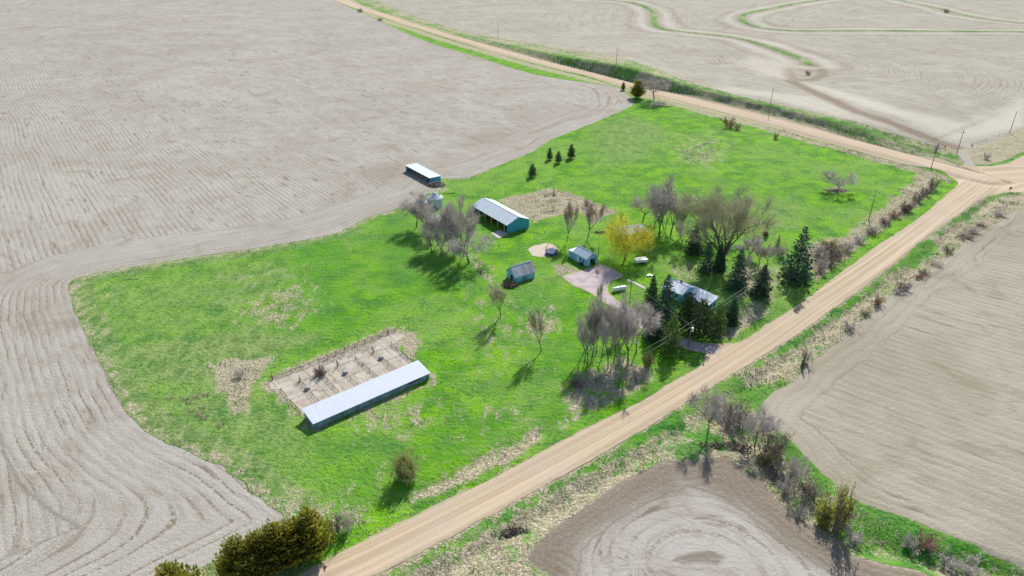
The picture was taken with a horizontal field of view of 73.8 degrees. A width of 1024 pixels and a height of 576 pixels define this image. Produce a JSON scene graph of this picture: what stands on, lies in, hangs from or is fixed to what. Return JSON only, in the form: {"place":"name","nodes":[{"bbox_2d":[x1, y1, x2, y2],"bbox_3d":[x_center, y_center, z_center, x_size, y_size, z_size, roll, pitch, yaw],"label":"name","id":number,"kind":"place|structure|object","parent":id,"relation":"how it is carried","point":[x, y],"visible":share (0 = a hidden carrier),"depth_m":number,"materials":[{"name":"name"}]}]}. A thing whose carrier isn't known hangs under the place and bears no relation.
{"place":"outdoors","nodes":[
{"label":"outdoors","id":0,"kind":"place"},
{"bbox_2d":[268,331,411,413],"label":"animal pen","id":1,"kind":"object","parent":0,"point":[321,388],"visible":0.85,"depth_m":190.24,"materials":[{"name":"soil"}]},
{"bbox_2d":[312,364,329,376],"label":"shrub","id":2,"kind":"object","parent":1,"relation":"on","point":[320,372],"visible":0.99,"depth_m":188.14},
{"bbox_2d":[272,327,395,378],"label":"yard fence","id":3,"kind":"object","parent":1,"relation":"on","point":[335,352],"visible":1,"depth_m":197.46,"materials":[{"name":"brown wood"}]},
{"bbox_2d":[0,0,954,575],"bbox_3d":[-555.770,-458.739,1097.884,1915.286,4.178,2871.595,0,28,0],"label":"field","id":4,"kind":"structure","parent":0,"point":[138,132],"depth_m":355.65,"materials":[{"name":"soil"}]},
{"bbox_2d":[405,163,440,181],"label":"open shed","id":5,"kind":"structure","parent":4,"relation":"on","point":[426,172],"depth_m":336.13,"materials":[{"name":"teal metal"}]},
{"bbox_2d":[427,192,442,208],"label":"grain bin","id":6,"kind":"object","parent":4,"relation":"on","point":[437,199],"visible":0.77,"depth_m":298.81,"materials":[{"name":"metal"}]},
{"bbox_2d":[69,3,957,575],"bbox_3d":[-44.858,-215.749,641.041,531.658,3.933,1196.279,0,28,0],"label":"pasture","id":7,"kind":"structure","parent":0,"point":[141,335],"depth_m":221.67,"materials":[{"name":"plant"}]},
{"bbox_2d":[153,559,204,575],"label":"cedar tree","id":8,"kind":"object","parent":7,"relation":"on","point":[172,568],"visible":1,"depth_m":120.87,"materials":[{"name":"green plant"}]},
{"bbox_2d":[212,532,262,575],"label":"cedar tree","id":9,"kind":"object","parent":7,"relation":"on","point":[231,550],"visible":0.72,"depth_m":124.75,"materials":[{"name":"green plant"}]},
{"bbox_2d":[229,553,268,575],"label":"cedar tree","id":10,"kind":"object","parent":7,"relation":"on","point":[243,565],"visible":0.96,"depth_m":124.35,"materials":[{"name":"green plant"}]},
{"bbox_2d":[240,527,279,575],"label":"cedar tree","id":11,"kind":"object","parent":7,"relation":"on","point":[252,541],"visible":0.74,"depth_m":126.35,"materials":[{"name":"green plant"}]},
{"bbox_2d":[257,518,300,574],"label":"cedar tree","id":12,"kind":"object","parent":7,"relation":"on","point":[271,531],"visible":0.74,"depth_m":127.81,"materials":[{"name":"green plant"}]},
{"bbox_2d":[270,516,312,568],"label":"cedar tree","id":13,"kind":"object","parent":7,"relation":"on","point":[287,524],"visible":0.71,"depth_m":129.44,"materials":[{"name":"green plant"}]},
{"bbox_2d":[290,505,337,562],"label":"cedar tree","id":14,"kind":"object","parent":7,"relation":"on","point":[312,526],"visible":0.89,"depth_m":130.76,"materials":[{"name":"green plant"}]},
{"bbox_2d":[325,510,343,537],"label":"shrub","id":15,"kind":"object","parent":7,"relation":"on","point":[337,528],"visible":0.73,"depth_m":138.64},
{"bbox_2d":[334,503,356,533],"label":"shrub","id":16,"kind":"object","parent":7,"relation":"on","point":[347,525],"visible":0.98,"depth_m":139.06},
{"bbox_2d":[302,360,429,428],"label":"livestock shed","id":17,"kind":"structure","parent":7,"relation":"on","point":[345,403],"depth_m":177.52,"materials":[{"name":"metal"}]},
{"bbox_2d":[387,445,420,486],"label":"shrub","id":18,"kind":"object","parent":7,"relation":"on","point":[405,469],"visible":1,"depth_m":151.35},
{"bbox_2d":[396,189,435,227],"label":"bare tree","id":19,"kind":"object","parent":7,"relation":"on","point":[415,207],"visible":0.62,"depth_m":276.15,"materials":[{"name":"grey plant"}]},
{"bbox_2d":[405,192,435,231],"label":"bare tree","id":20,"kind":"object","parent":7,"relation":"on","point":[420,200],"visible":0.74,"depth_m":273.25,"materials":[{"name":"grey plant"}]},
{"bbox_2d":[419,217,438,252],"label":"bare tree","id":21,"kind":"object","parent":7,"relation":"on","point":[426,234],"visible":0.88,"depth_m":256.72,"materials":[{"name":"grey plant"}]},
{"bbox_2d":[421,203,449,244],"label":"bare tree","id":22,"kind":"object","parent":7,"relation":"on","point":[427,223],"visible":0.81,"depth_m":259.00,"materials":[{"name":"grey plant"}]},
{"bbox_2d":[430,229,451,255],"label":"bare tree","id":23,"kind":"object","parent":7,"relation":"on","point":[435,237],"visible":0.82,"depth_m":253.15,"materials":[{"name":"grey plant"}]},
{"bbox_2d":[442,205,458,251],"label":"bare tree","id":24,"kind":"object","parent":7,"relation":"on","point":[453,226],"visible":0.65,"depth_m":254.19,"materials":[{"name":"grey plant"}]},
{"bbox_2d":[438,191,466,230],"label":"bare tree","id":25,"kind":"object","parent":7,"relation":"on","point":[453,206],"visible":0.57,"depth_m":258.35,"materials":[{"name":"grey plant"}]},
{"bbox_2d":[440,203,469,239],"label":"bare tree","id":26,"kind":"object","parent":7,"relation":"on","point":[463,220],"visible":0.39,"depth_m":257.86,"materials":[{"name":"grey plant"}]},
{"bbox_2d":[432,227,496,263],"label":"bare tree","id":27,"kind":"object","parent":7,"relation":"on","point":[453,247],"visible":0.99,"depth_m":246.41,"materials":[{"name":"grey plant"}]},
{"bbox_2d":[446,199,484,256],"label":"bare tree","id":28,"kind":"object","parent":7,"relation":"on","point":[472,226],"visible":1,"depth_m":248.70,"materials":[{"name":"grey plant"}]},
{"bbox_2d":[481,281,510,316],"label":"bare tree","id":29,"kind":"object","parent":7,"relation":"on","point":[500,295],"visible":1,"depth_m":212.03,"materials":[{"name":"grey plant"}]},
{"bbox_2d":[471,198,528,232],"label":"machine barn","id":30,"kind":"structure","parent":7,"relation":"on","point":[511,220],"depth_m":281.04,"materials":[{"name":"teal metal"}]},
{"bbox_2d":[501,278,519,289],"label":"brush pile","id":31,"kind":"object","parent":7,"relation":"on","point":[511,284],"visible":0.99,"depth_m":234.67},
{"bbox_2d":[506,261,535,282],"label":"barn","id":32,"kind":"structure","parent":7,"relation":"on","point":[519,272],"depth_m":238.42,"materials":[{"name":"blue metal"}]},
{"bbox_2d":[524,307,546,350],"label":"bare tree","id":33,"kind":"object","parent":7,"relation":"on","point":[533,321],"visible":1,"depth_m":194.62,"materials":[{"name":"grey plant"}]},
{"bbox_2d":[528,243,557,256],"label":"sand patch","id":34,"kind":"object","parent":7,"relation":"on","point":[537,250],"visible":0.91,"depth_m":261.90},
{"bbox_2d":[110,121,1020,575],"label":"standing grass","id":35,"kind":"structure","parent":7,"relation":"on","point":[660,369],"depth_m":205.90,"materials":[{"name":"plant"}]},
{"bbox_2d":[563,198,579,240],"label":"maple tree","id":36,"kind":"object","parent":7,"relation":"on","point":[568,216],"visible":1,"depth_m":262.96,"materials":[{"name":"brown plant"}]},
{"bbox_2d":[568,245,597,266],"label":"garage","id":37,"kind":"structure","parent":7,"relation":"on","point":[579,253],"depth_m":250.53,"materials":[{"name":"blue metal"}]},
{"bbox_2d":[573,312,601,363],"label":"bare tree","id":38,"kind":"object","parent":7,"relation":"on","point":[592,339],"visible":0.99,"depth_m":188.91,"materials":[{"name":"grey plant"}]},
{"bbox_2d":[575,296,602,351],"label":"bare tree","id":39,"kind":"object","parent":7,"relation":"on","point":[590,307],"visible":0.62,"depth_m":191.68,"materials":[{"name":"grey plant"}]},
{"bbox_2d":[582,196,607,237],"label":"maple tree","id":40,"kind":"object","parent":7,"relation":"on","point":[589,213],"visible":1,"depth_m":266.77,"materials":[{"name":"brown plant"}]},
{"bbox_2d":[581,305,612,356],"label":"bare tree","id":41,"kind":"object","parent":7,"relation":"on","point":[593,321],"visible":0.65,"depth_m":191.16,"materials":[{"name":"grey plant"}]},
{"bbox_2d":[596,292,617,356],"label":"bare tree","id":42,"kind":"object","parent":7,"relation":"on","point":[600,300],"visible":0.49,"depth_m":190.57,"materials":[{"name":"grey plant"}]},
{"bbox_2d":[592,312,622,367],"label":"bare tree","id":43,"kind":"object","parent":7,"relation":"on","point":[603,327],"visible":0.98,"depth_m":187.08,"materials":[{"name":"grey plant"}]},
{"bbox_2d":[604,303,628,358],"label":"bare tree","id":44,"kind":"object","parent":7,"relation":"on","point":[609,325],"visible":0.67,"depth_m":188.53,"materials":[{"name":"grey plant"}]},
{"bbox_2d":[611,316,632,350],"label":"bare tree","id":45,"kind":"object","parent":7,"relation":"on","point":[621,335],"visible":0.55,"depth_m":189.83,"materials":[{"name":"grey plant"}]},
{"bbox_2d":[598,203,656,262],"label":"willow tree","id":46,"kind":"object","parent":7,"relation":"on","point":[641,236],"visible":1,"depth_m":248.85,"materials":[{"name":"yellow plant"}]},
{"bbox_2d":[606,288,652,364],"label":"bare tree","id":47,"kind":"object","parent":7,"relation":"on","point":[633,330],"visible":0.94,"depth_m":187.40,"materials":[{"name":"grey plant"}]},
{"bbox_2d":[628,80,646,97],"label":"cedar tree","id":48,"kind":"object","parent":7,"relation":"on","point":[638,91],"visible":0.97,"depth_m":487.33,"materials":[{"name":"green plant"}]},
{"bbox_2d":[625,191,652,220],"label":"bare tree","id":49,"kind":"object","parent":7,"relation":"on","point":[637,203],"visible":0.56,"depth_m":282.84,"materials":[{"name":"grey plant"}]},
{"bbox_2d":[620,297,665,352],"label":"bare tree","id":50,"kind":"object","parent":7,"relation":"on","point":[647,326],"visible":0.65,"depth_m":193.69,"materials":[{"name":"grey plant"}]},
{"bbox_2d":[640,348,655,366],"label":"shrub","id":51,"kind":"object","parent":7,"relation":"on","point":[647,360],"visible":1,"depth_m":191.83,"materials":[{"name":"brown plant"}]},
{"bbox_2d":[640,274,660,309],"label":"spruce tree","id":52,"kind":"object","parent":7,"relation":"on","point":[652,291],"visible":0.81,"depth_m":219.92,"materials":[{"name":"green plant"}]},
{"bbox_2d":[640,300,665,343],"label":"spruce tree","id":53,"kind":"object","parent":7,"relation":"on","point":[657,334],"visible":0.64,"depth_m":202.49,"materials":[{"name":"green plant"}]},
{"bbox_2d":[634,75,671,99],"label":"bare tree","id":54,"kind":"object","parent":7,"relation":"on","point":[652,83],"visible":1,"depth_m":479.67,"materials":[{"name":"grey plant"}]},
{"bbox_2d":[642,171,681,237],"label":"bare tree","id":55,"kind":"object","parent":7,"relation":"on","point":[661,209],"visible":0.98,"depth_m":267.41,"materials":[{"name":"grey plant"}]},
{"bbox_2d":[644,274,680,322],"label":"spruce tree","id":56,"kind":"object","parent":7,"relation":"on","point":[665,292],"visible":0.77,"depth_m":212.56,"materials":[{"name":"green plant"}]},
{"bbox_2d":[657,314,685,358],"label":"spruce tree","id":57,"kind":"object","parent":7,"relation":"on","point":[667,346],"visible":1,"depth_m":196.34,"materials":[{"name":"green plant"}]},
{"bbox_2d":[659,184,698,233],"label":"bare tree","id":58,"kind":"object","parent":7,"relation":"on","point":[673,204],"visible":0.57,"depth_m":269.99,"materials":[{"name":"grey plant"}]},
{"bbox_2d":[673,200,689,235],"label":"bare tree","id":59,"kind":"object","parent":7,"relation":"on","point":[682,214],"visible":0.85,"depth_m":269.65,"materials":[{"name":"grey plant"}]},
{"bbox_2d":[674,216,690,246],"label":"bare tree","id":60,"kind":"object","parent":7,"relation":"on","point":[680,227],"visible":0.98,"depth_m":257.96,"materials":[{"name":"grey plant"}]},
{"bbox_2d":[674,291,696,329],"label":"pine tree","id":61,"kind":"object","parent":7,"relation":"on","point":[689,304],"visible":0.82,"depth_m":206.70,"materials":[{"name":"green plant"}]},
{"bbox_2d":[661,279,717,308],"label":"farmhouse","id":62,"kind":"object","parent":7,"relation":"on","point":[681,288],"visible":0.56,"depth_m":224.65,"materials":[{"name":"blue metal"}]},
{"bbox_2d":[684,222,704,257],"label":"spruce tree","id":63,"kind":"object","parent":7,"relation":"on","point":[693,248],"visible":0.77,"depth_m":256.61,"materials":[{"name":"green plant"}]},
{"bbox_2d":[682,297,719,340],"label":"pine tree","id":64,"kind":"object","parent":7,"relation":"on","point":[703,324],"visible":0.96,"depth_m":203.11,"materials":[{"name":"green plant"}]},
{"bbox_2d":[695,241,716,275],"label":"spruce tree","id":65,"kind":"object","parent":7,"relation":"on","point":[705,268],"visible":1,"depth_m":242.69,"materials":[{"name":"green plant"}]},
{"bbox_2d":[708,302,730,337],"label":"spruce tree","id":66,"kind":"object","parent":7,"relation":"on","point":[718,311],"visible":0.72,"depth_m":206.94,"materials":[{"name":"green plant"}]},
{"bbox_2d":[711,241,727,273],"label":"spruce tree","id":67,"kind":"object","parent":7,"relation":"on","point":[718,263],"visible":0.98,"depth_m":243.63,"materials":[{"name":"green plant"}]},
{"bbox_2d":[673,175,783,269],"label":"cottonwood tree","id":68,"kind":"object","parent":7,"relation":"on","point":[739,212],"visible":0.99,"depth_m":237.63,"materials":[{"name":"grey plant"}]},
{"bbox_2d":[724,298,742,327],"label":"spruce tree","id":69,"kind":"object","parent":7,"relation":"on","point":[732,315],"visible":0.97,"depth_m":211.77,"materials":[{"name":"green plant"}]},
{"bbox_2d":[722,248,748,293],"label":"spruce tree","id":70,"kind":"object","parent":7,"relation":"on","point":[736,283],"visible":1,"depth_m":230.92,"materials":[{"name":"green plant"}]},
{"bbox_2d":[741,233,765,254],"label":"blossoming tree","id":71,"kind":"object","parent":7,"relation":"on","point":[746,242],"visible":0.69,"depth_m":252.40,"materials":[{"name":"grey plant"}]},
{"bbox_2d":[746,264,772,300],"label":"spruce tree","id":72,"kind":"object","parent":7,"relation":"on","point":[760,287],"visible":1,"depth_m":226.17,"materials":[{"name":"green plant"}]},
{"bbox_2d":[750,238,772,265],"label":"bare tree","id":73,"kind":"object","parent":7,"relation":"on","point":[757,252],"visible":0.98,"depth_m":245.90,"materials":[{"name":"grey plant"}]},
{"bbox_2d":[760,242,777,265],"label":"bare tree","id":74,"kind":"object","parent":7,"relation":"on","point":[771,251],"visible":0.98,"depth_m":245.57,"materials":[{"name":"grey plant"}]},
{"bbox_2d":[777,226,818,286],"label":"spruce tree","id":75,"kind":"object","parent":7,"relation":"on","point":[799,274],"visible":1,"depth_m":235.79,"materials":[{"name":"green plant"}]},
{"bbox_2d":[808,241,829,255],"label":"shrub","id":76,"kind":"object","parent":7,"relation":"on","point":[819,250],"visible":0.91,"depth_m":256.35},
{"bbox_2d":[809,254,829,275],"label":"shrub","id":77,"kind":"object","parent":7,"relation":"on","point":[824,265],"visible":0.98,"depth_m":245.10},
{"bbox_2d":[820,250,842,267],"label":"shrub","id":78,"kind":"object","parent":7,"relation":"on","point":[832,258],"visible":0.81,"depth_m":249.01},
{"bbox_2d":[818,238,844,250],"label":"shrub","id":79,"kind":"object","parent":7,"relation":"on","point":[831,243],"visible":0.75,"depth_m":261.19,"materials":[{"name":"brown plant"}]},
{"bbox_2d":[824,244,850,260],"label":"shrub","id":80,"kind":"object","parent":7,"relation":"on","point":[839,251],"visible":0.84,"depth_m":254.72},
{"bbox_2d":[820,170,861,191],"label":"bare tree","id":81,"kind":"object","parent":7,"relation":"on","point":[836,179],"visible":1,"depth_m":317.08,"materials":[{"name":"grey plant"}]},
{"bbox_2d":[562,264,720,354],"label":"gravel driveway","id":82,"kind":"structure","parent":0,"point":[590,279],"depth_m":236.29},
{"bbox_2d":[351,0,963,164],"bbox_3d":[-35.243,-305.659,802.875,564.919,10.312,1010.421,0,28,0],"label":"roadside bank","id":83,"kind":"structure","parent":0,"point":[603,64],"depth_m":520.61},
{"bbox_2d":[298,0,1023,575],"bbox_3d":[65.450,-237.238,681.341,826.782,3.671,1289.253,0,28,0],"label":"gravel road","id":84,"kind":"structure","parent":0,"point":[392,546],"depth_m":195.54,"materials":[{"name":"gravel"}]},
{"bbox_2d":[374,192,1023,575],"bbox_3d":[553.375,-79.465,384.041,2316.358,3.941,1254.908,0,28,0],"label":"field","id":85,"kind":"structure","parent":0,"point":[908,404],"depth_m":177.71,"materials":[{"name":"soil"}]},
{"bbox_2d":[491,523,530,539],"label":"fallen branches","id":86,"kind":"object","parent":85,"relation":"on","point":[511,530],"visible":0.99,"depth_m":140.65,"materials":[{"name":"brown wood"}]},
{"bbox_2d":[683,380,724,432],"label":"bare tree","id":87,"kind":"object","parent":85,"relation":"on","point":[714,411],"visible":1,"depth_m":163.57,"materials":[{"name":"grey plant"}]},
{"bbox_2d":[692,439,754,454],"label":"fallen branches","id":88,"kind":"object","parent":85,"relation":"on","point":[741,445],"visible":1,"depth_m":162.80,"materials":[{"name":"brown wood"}]},
{"bbox_2d":[709,393,743,434],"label":"shrub","id":89,"kind":"object","parent":85,"relation":"on","point":[728,420],"visible":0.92,"depth_m":170.40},
{"bbox_2d":[722,398,756,428],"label":"shrub","id":90,"kind":"object","parent":85,"relation":"on","point":[743,411],"visible":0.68,"depth_m":170.52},
{"bbox_2d":[734,400,785,445],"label":"bare tree","id":91,"kind":"object","parent":85,"relation":"on","point":[763,411],"visible":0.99,"depth_m":160.76,"materials":[{"name":"grey plant"}]},
{"bbox_2d":[754,451,779,467],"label":"shrub","id":92,"kind":"object","parent":85,"relation":"on","point":[763,460],"visible":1,"depth_m":158.27,"materials":[{"name":"green plant"}]},
{"bbox_2d":[752,418,795,460],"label":"shrub","id":93,"kind":"object","parent":85,"relation":"on","point":[774,448],"visible":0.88,"depth_m":160.53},
{"bbox_2d":[765,465,792,498],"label":"shrub","id":94,"kind":"object","parent":85,"relation":"on","point":[775,471],"visible":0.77,"depth_m":156.15,"materials":[{"name":"brown plant"}]},
{"bbox_2d":[774,476,800,497],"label":"shrub","id":95,"kind":"object","parent":85,"relation":"on","point":[787,488],"visible":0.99,"depth_m":150.71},
{"bbox_2d":[787,452,813,489],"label":"bare tree","id":96,"kind":"object","parent":85,"relation":"on","point":[793,467],"visible":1,"depth_m":148.95,"materials":[{"name":"grey plant"}]},
{"bbox_2d":[793,475,828,499],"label":"shrub","id":97,"kind":"object","parent":85,"relation":"on","point":[803,488],"visible":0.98,"depth_m":149.17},
{"bbox_2d":[812,496,836,529],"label":"shrub","id":98,"kind":"object","parent":85,"relation":"on","point":[820,513],"visible":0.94,"depth_m":141.68,"materials":[{"name":"green plant"}]},
{"bbox_2d":[825,479,861,535],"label":"shrub","id":99,"kind":"object","parent":85,"relation":"on","point":[838,524],"visible":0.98,"depth_m":138.55,"materials":[{"name":"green plant"}]},
{"bbox_2d":[841,518,875,547],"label":"shrub","id":100,"kind":"object","parent":85,"relation":"on","point":[852,537],"visible":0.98,"depth_m":138.72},
{"bbox_2d":[891,278,915,290],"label":"shrub","id":101,"kind":"object","parent":85,"relation":"on","point":[904,287],"visible":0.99,"depth_m":232.54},
{"bbox_2d":[892,531,920,555],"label":"shrub","id":102,"kind":"object","parent":85,"relation":"on","point":[908,540],"visible":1,"depth_m":137.83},
{"bbox_2d":[909,526,944,553],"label":"shrub","id":103,"kind":"object","parent":85,"relation":"on","point":[930,545],"visible":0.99,"depth_m":136.93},
{"bbox_2d":[929,544,968,575],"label":"shrub","id":104,"kind":"object","parent":85,"relation":"on","point":[951,564],"visible":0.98,"depth_m":133.70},
{"bbox_2d":[950,551,998,575],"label":"shrub","id":105,"kind":"object","parent":85,"relation":"on","point":[973,567],"visible":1,"depth_m":132.79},
{"bbox_2d":[377,0,1023,192],"bbox_3d":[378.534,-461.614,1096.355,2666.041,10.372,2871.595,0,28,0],"label":"field","id":106,"kind":"structure","parent":0,"point":[941,78],"depth_m":691.03,"materials":[{"name":"soil"}]},
{"bbox_2d":[613,0,812,64],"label":"grass terrace","id":107,"kind":"structure","parent":0,"point":[656,25],"depth_m":753.64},
{"bbox_2d":[528,456,928,575],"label":"field","id":108,"kind":"structure","parent":0,"point":[722,516],"depth_m":139.26,"materials":[{"name":"soil"}]},
{"bbox_2d":[788,502,812,524],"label":"shrub","id":109,"kind":"object","parent":108,"relation":"on","point":[799,512],"visible":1,"depth_m":143.54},
{"bbox_2d":[737,0,1023,31],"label":"grass terrace","id":110,"kind":"structure","parent":0,"point":[741,18],"depth_m":812.94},
{"bbox_2d":[967,126,1023,165],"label":"roadside grass","id":111,"kind":"structure","parent":0,"point":[1006,148],"depth_m":381.73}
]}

